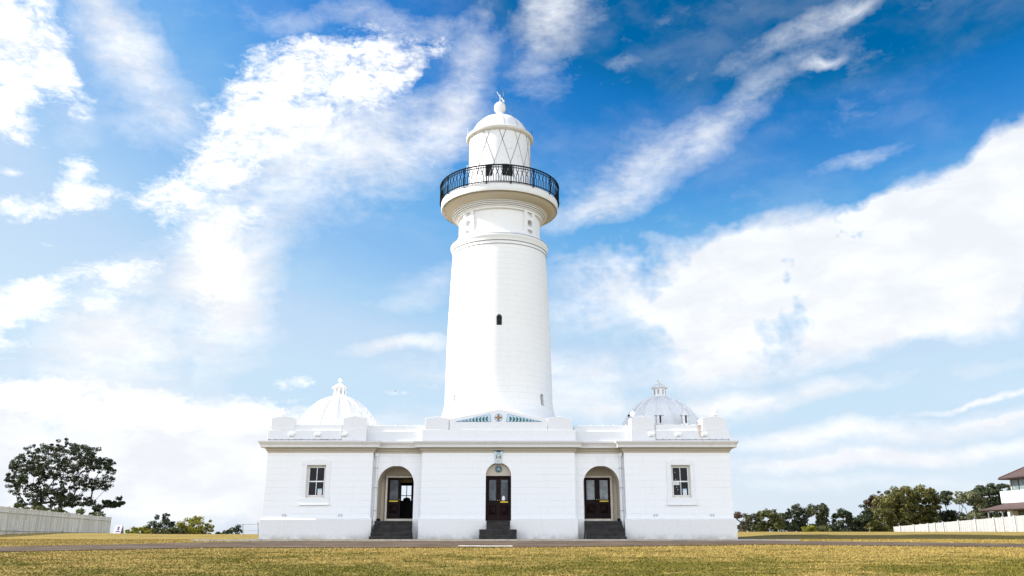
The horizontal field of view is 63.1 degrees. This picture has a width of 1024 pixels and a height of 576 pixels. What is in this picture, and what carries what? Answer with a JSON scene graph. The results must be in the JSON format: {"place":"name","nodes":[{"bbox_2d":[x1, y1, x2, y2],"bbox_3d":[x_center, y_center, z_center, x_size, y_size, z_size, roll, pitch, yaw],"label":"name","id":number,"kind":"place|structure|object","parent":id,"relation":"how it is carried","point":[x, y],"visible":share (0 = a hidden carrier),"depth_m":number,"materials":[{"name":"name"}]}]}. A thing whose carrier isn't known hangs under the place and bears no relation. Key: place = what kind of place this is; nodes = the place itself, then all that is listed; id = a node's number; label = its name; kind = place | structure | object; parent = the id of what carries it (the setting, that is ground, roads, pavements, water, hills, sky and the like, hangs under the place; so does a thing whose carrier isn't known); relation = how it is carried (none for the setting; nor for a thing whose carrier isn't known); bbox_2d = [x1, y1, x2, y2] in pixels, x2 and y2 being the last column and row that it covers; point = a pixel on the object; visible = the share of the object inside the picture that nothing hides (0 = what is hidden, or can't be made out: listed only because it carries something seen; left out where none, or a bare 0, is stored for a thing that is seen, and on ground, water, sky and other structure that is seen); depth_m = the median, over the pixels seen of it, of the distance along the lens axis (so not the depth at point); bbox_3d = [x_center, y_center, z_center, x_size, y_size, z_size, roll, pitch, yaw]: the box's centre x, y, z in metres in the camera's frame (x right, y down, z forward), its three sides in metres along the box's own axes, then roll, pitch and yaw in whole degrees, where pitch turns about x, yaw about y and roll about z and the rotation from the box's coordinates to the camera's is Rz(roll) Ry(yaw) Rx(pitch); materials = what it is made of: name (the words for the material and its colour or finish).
{"place":"outdoors","nodes":[
{"label":"outdoors","id":0,"kind":"place"},
{"bbox_2d":[0,532,1023,575],"bbox_3d":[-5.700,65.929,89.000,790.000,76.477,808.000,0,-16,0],"label":"ground","id":1,"kind":"structure","parent":0,"point":[850,535],"depth_m":24.84,"materials":[{"name":"green plant"}]},
{"bbox_2d":[0,506,111,534],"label":"picket fence","id":2,"kind":"object","parent":1,"relation":"on","point":[75,523],"visible":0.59,"depth_m":70.08,"materials":[{"name":"white wood"}]},
{"bbox_2d":[14,504,105,525],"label":"hedge","id":3,"kind":"object","parent":1,"relation":"on","point":[79,510],"visible":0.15,"depth_m":96.34,"materials":[{"name":"green plant"}]},
{"bbox_2d":[4,438,116,524],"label":"spreading tree","id":4,"kind":"object","parent":1,"relation":"on","point":[70,499],"visible":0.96,"depth_m":101.56,"materials":[{"name":"green plant"}]},
{"bbox_2d":[92,495,125,512],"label":"leaning branch tree","id":5,"kind":"object","parent":1,"relation":"on","point":[109,504],"visible":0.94,"depth_m":100.64,"materials":[{"name":"green plant"}]},
{"bbox_2d":[113,525,123,532],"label":"sign board","id":6,"kind":"object","parent":1,"relation":"on","point":[118,528],"visible":0.93,"depth_m":74.83,"materials":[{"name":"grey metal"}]},
{"bbox_2d":[125,525,152,533],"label":"shrub","id":7,"kind":"object","parent":1,"relation":"on","point":[136,530],"visible":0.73,"depth_m":90.60,"materials":[{"name":"green plant"}]},
{"bbox_2d":[144,512,175,533],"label":"shrub","id":8,"kind":"object","parent":1,"relation":"on","point":[164,521],"visible":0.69,"depth_m":91.75,"materials":[{"name":"green plant"}]},
{"bbox_2d":[151,526,185,533],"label":"shrub","id":9,"kind":"object","parent":1,"relation":"on","point":[175,530],"visible":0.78,"depth_m":87.86,"materials":[{"name":"green plant"}]},
{"bbox_2d":[175,515,213,533],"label":"shrub","id":10,"kind":"object","parent":1,"relation":"on","point":[190,528],"visible":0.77,"depth_m":91.64,"materials":[{"name":"green plant"}]},
{"bbox_2d":[215,524,242,533],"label":"shrub","id":11,"kind":"object","parent":1,"relation":"on","point":[232,530],"visible":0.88,"depth_m":91.91,"materials":[{"name":"green plant"}]},
{"bbox_2d":[191,539,799,540],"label":"kerb","id":12,"kind":"structure","parent":1,"relation":"on","point":[484,539],"depth_m":36.05,"materials":[{"name":"concrete"}]},
{"bbox_2d":[734,511,745,531],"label":"coastal tree","id":13,"kind":"object","parent":1,"relation":"on","point":[737,515],"visible":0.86,"depth_m":107.52,"materials":[{"name":"green plant"}]},
{"bbox_2d":[739,511,765,531],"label":"coastal tree","id":14,"kind":"object","parent":1,"relation":"on","point":[749,519],"visible":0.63,"depth_m":110.27,"materials":[{"name":"green plant"}]},
{"bbox_2d":[756,508,785,531],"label":"coastal tree","id":15,"kind":"object","parent":1,"relation":"on","point":[776,521],"visible":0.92,"depth_m":109.26,"materials":[{"name":"green plant"}]},
{"bbox_2d":[763,520,787,531],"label":"bush","id":16,"kind":"object","parent":1,"relation":"on","point":[768,529],"visible":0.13,"depth_m":116.48,"materials":[{"name":"green plant"}]},
{"bbox_2d":[781,503,809,531],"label":"coastal tree","id":17,"kind":"object","parent":1,"relation":"on","point":[796,512],"visible":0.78,"depth_m":111.28,"materials":[{"name":"green plant"}]},
{"bbox_2d":[801,525,818,531],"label":"bush","id":18,"kind":"object","parent":1,"relation":"on","point":[809,528],"visible":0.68,"depth_m":95.61,"materials":[{"name":"green plant"}]},
{"bbox_2d":[804,502,830,530],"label":"coastal tree","id":19,"kind":"object","parent":1,"relation":"on","point":[821,513],"visible":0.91,"depth_m":112.37,"materials":[{"name":"green plant"}]},
{"bbox_2d":[817,525,833,531],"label":"bush","id":20,"kind":"object","parent":1,"relation":"on","point":[821,528],"visible":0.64,"depth_m":95.72,"materials":[{"name":"green plant"}]},
{"bbox_2d":[826,525,836,531],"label":"coastal tree","id":21,"kind":"object","parent":1,"relation":"on","point":[832,527],"visible":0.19,"depth_m":110.14,"materials":[{"name":"green plant"}]},
{"bbox_2d":[829,519,849,529],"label":"bush","id":22,"kind":"object","parent":1,"relation":"on","point":[841,523],"visible":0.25,"depth_m":118.42,"materials":[{"name":"green plant"}]},
{"bbox_2d":[831,507,855,531],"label":"coastal tree","id":23,"kind":"object","parent":1,"relation":"on","point":[846,514],"visible":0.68,"depth_m":111.27,"materials":[{"name":"green plant"}]},
{"bbox_2d":[848,504,872,531],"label":"coastal tree","id":24,"kind":"object","parent":1,"relation":"on","point":[860,520],"visible":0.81,"depth_m":113.03,"materials":[{"name":"green plant"}]},
{"bbox_2d":[863,491,887,531],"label":"tree","id":25,"kind":"object","parent":1,"relation":"on","point":[868,501],"visible":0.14,"depth_m":124.55,"materials":[{"name":"green plant"}]},
{"bbox_2d":[865,485,919,531],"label":"tree","id":26,"kind":"object","parent":1,"relation":"on","point":[895,513],"visible":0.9,"depth_m":114.73,"materials":[{"name":"green plant"}]},
{"bbox_2d":[902,484,942,531],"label":"tree","id":27,"kind":"object","parent":1,"relation":"on","point":[928,513],"visible":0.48,"depth_m":116.67,"materials":[{"name":"green plant"}]},
{"bbox_2d":[939,490,957,525],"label":"tree","id":28,"kind":"object","parent":1,"relation":"on","point":[946,501],"visible":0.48,"depth_m":119.05,"materials":[{"name":"green plant"}]},
{"bbox_2d":[894,515,1023,531],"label":"paling fence","id":29,"kind":"object","parent":1,"relation":"on","point":[996,526],"visible":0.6,"depth_m":84.31,"materials":[{"name":"white wood"}]},
{"bbox_2d":[945,489,987,531],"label":"tree","id":30,"kind":"object","parent":1,"relation":"on","point":[979,501],"visible":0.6,"depth_m":113.45,"materials":[{"name":"green plant"}]},
{"bbox_2d":[966,483,1007,531],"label":"tree","id":31,"kind":"object","parent":1,"relation":"on","point":[991,500],"visible":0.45,"depth_m":120.16,"materials":[{"name":"green plant"}]},
{"bbox_2d":[979,467,1023,531],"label":"house","id":32,"kind":"structure","parent":1,"relation":"on","point":[1013,499],"depth_m":93.42,"materials":[{"name":"white paint"}]},
{"bbox_2d":[1010,479,1018,489],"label":"window","id":33,"kind":"structure","parent":32,"relation":"in","point":[1014,482],"depth_m":95.26,"materials":[{"name":"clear glass"}]},
{"bbox_2d":[1018,478,1023,489],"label":"window","id":34,"kind":"structure","parent":32,"relation":"in","point":[1020,481],"depth_m":93.99,"materials":[{"name":"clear glass"}]},
{"bbox_2d":[1018,511,1023,530],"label":"window","id":35,"kind":"structure","parent":32,"relation":"in","point":[1020,513],"depth_m":92.41,"materials":[{"name":"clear glass"}]},
{"bbox_2d":[996,484,1010,516],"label":"tree","id":36,"kind":"object","parent":1,"relation":"on","point":[1008,487],"visible":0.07,"depth_m":124.41,"materials":[{"name":"green plant"}]},
{"bbox_2d":[0,540,1023,551],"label":"road","id":37,"kind":"structure","parent":0,"point":[361,544],"depth_m":32.51,"materials":[{"name":"grey asphalt"}]},
{"bbox_2d":[459,545,512,546],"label":"concrete slab","id":38,"kind":"structure","parent":37,"relation":"on","point":[485,545],"depth_m":31.35,"materials":[{"name":"white concrete"}]},
{"bbox_2d":[0,0,1023,533],"label":"sky","id":39,"kind":"structure","parent":0,"point":[803,220],"materials":[{"name":"blue"}]},
{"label":"forecourt","id":40,"kind":"structure","parent":0,"visible":0},
{"bbox_2d":[258,90,738,538],"bbox_3d":[-0.700,0.399,49.676,24.860,28.222,9.830,0,-16,0],"label":"lighthouse","id":41,"kind":"object","parent":40,"relation":"on","point":[498,449],"visible":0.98,"depth_m":43.81,"materials":[{"name":"white paint"}]},
{"bbox_2d":[281,408,286,415],"bbox_3d":[-12.275,6.755,44.815,0.236,0.517,0.260,-4,-17,13],"label":"floodlight","id":42,"kind":"object","parent":41,"relation":"on","point":[283,412],"visible":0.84,"depth_m":44.74,"materials":[{"name":"white paint"}]},
{"bbox_2d":[306,465,325,497],"bbox_3d":[-10.120,10.017,43.127,0.978,1.629,0.140,0,-16,0],"label":"window","id":43,"kind":"structure","parent":41,"relation":"in","point":[316,474],"depth_m":43.12,"materials":[{"name":"white glass"}]},
{"bbox_2d":[386,478,400,518],"bbox_3d":[-6.291,11.174,44.311,0.693,2.117,0.115,0,-16,0],"label":"door","id":44,"kind":"structure","parent":41,"relation":"in","point":[394,484],"depth_m":44.32,"materials":[{"name":"red paint"}]},
{"bbox_2d":[412,480,413,518],"bbox_3d":[-5.301,11.288,44.695,0.068,2.117,0.693,1,-16,-4],"label":"open door","id":45,"kind":"structure","parent":41,"relation":"in","point":[413,480],"depth_m":44.43,"materials":[{"name":"red paint"}]},
{"bbox_2d":[487,477,497,520],"bbox_3d":[-1.001,10.871,42.972,0.591,2.172,0.115,0,-16,0],"label":"door","id":46,"kind":"structure","parent":41,"relation":"in","point":[492,482],"depth_m":42.99,"materials":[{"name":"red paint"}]},
{"bbox_2d":[496,315,501,324],"bbox_3d":[-0.723,1.834,47.107,0.315,0.617,0.114,0,-16,0],"label":"tower window","id":47,"kind":"structure","parent":41,"relation":"in","point":[499,318],"depth_m":47.09,"materials":[{"name":"black glass"}]},
{"bbox_2d":[498,477,509,520],"bbox_3d":[-0.398,10.871,42.972,0.591,2.172,0.115,0,-16,0],"label":"door","id":48,"kind":"structure","parent":41,"relation":"in","point":[504,482],"depth_m":42.97,"materials":[{"name":"red paint"}]},
{"bbox_2d":[584,478,597,518],"bbox_3d":[4.190,11.174,44.311,0.693,2.117,0.115,0,-16,0],"label":"door","id":49,"kind":"structure","parent":41,"relation":"in","point":[590,484],"depth_m":44.32,"materials":[{"name":"red paint"}]},
{"bbox_2d":[597,478,610,518],"bbox_3d":[4.891,11.174,44.311,0.693,2.117,0.115,0,-16,0],"label":"door","id":50,"kind":"structure","parent":41,"relation":"in","point":[603,484],"depth_m":44.32,"materials":[{"name":"red paint"}]},
{"bbox_2d":[628,411,634,417],"bbox_3d":[6.451,6.920,45.274,0.409,0.494,0.267,4,-17,-13],"label":"floodlight","id":51,"kind":"object","parent":41,"relation":"on","point":[631,414],"visible":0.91,"depth_m":45.18,"materials":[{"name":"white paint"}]},
{"bbox_2d":[654,405,663,424],"bbox_3d":[8.062,7.428,45.557,0.540,2.110,0.540,0,-16,0],"label":"roof ventilator","id":52,"kind":"object","parent":41,"relation":"on","point":[658,414],"visible":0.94,"depth_m":45.53,"materials":[{"name":"white paint"}]},
{"bbox_2d":[671,465,690,497],"bbox_3d":[8.720,10.017,43.127,0.978,1.629,0.140,0,-16,0],"label":"window","id":53,"kind":"structure","parent":41,"relation":"in","point":[680,475],"depth_m":43.12,"materials":[{"name":"white glass"}]},
{"bbox_2d":[680,407,688,424],"bbox_3d":[9.462,7.428,45.557,0.540,2.110,0.540,0,-16,0],"label":"roof ventilator","id":54,"kind":"object","parent":41,"relation":"on","point":[684,414],"visible":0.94,"depth_m":45.53,"materials":[{"name":"white paint"}]},
{"bbox_2d":[712,409,718,415],"bbox_3d":[10.939,6.780,44.811,0.302,0.494,0.260,4,-17,-13],"label":"floodlight","id":55,"kind":"object","parent":41,"relation":"on","point":[715,412],"visible":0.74,"depth_m":44.73,"materials":[{"name":"white paint"}]}
]}

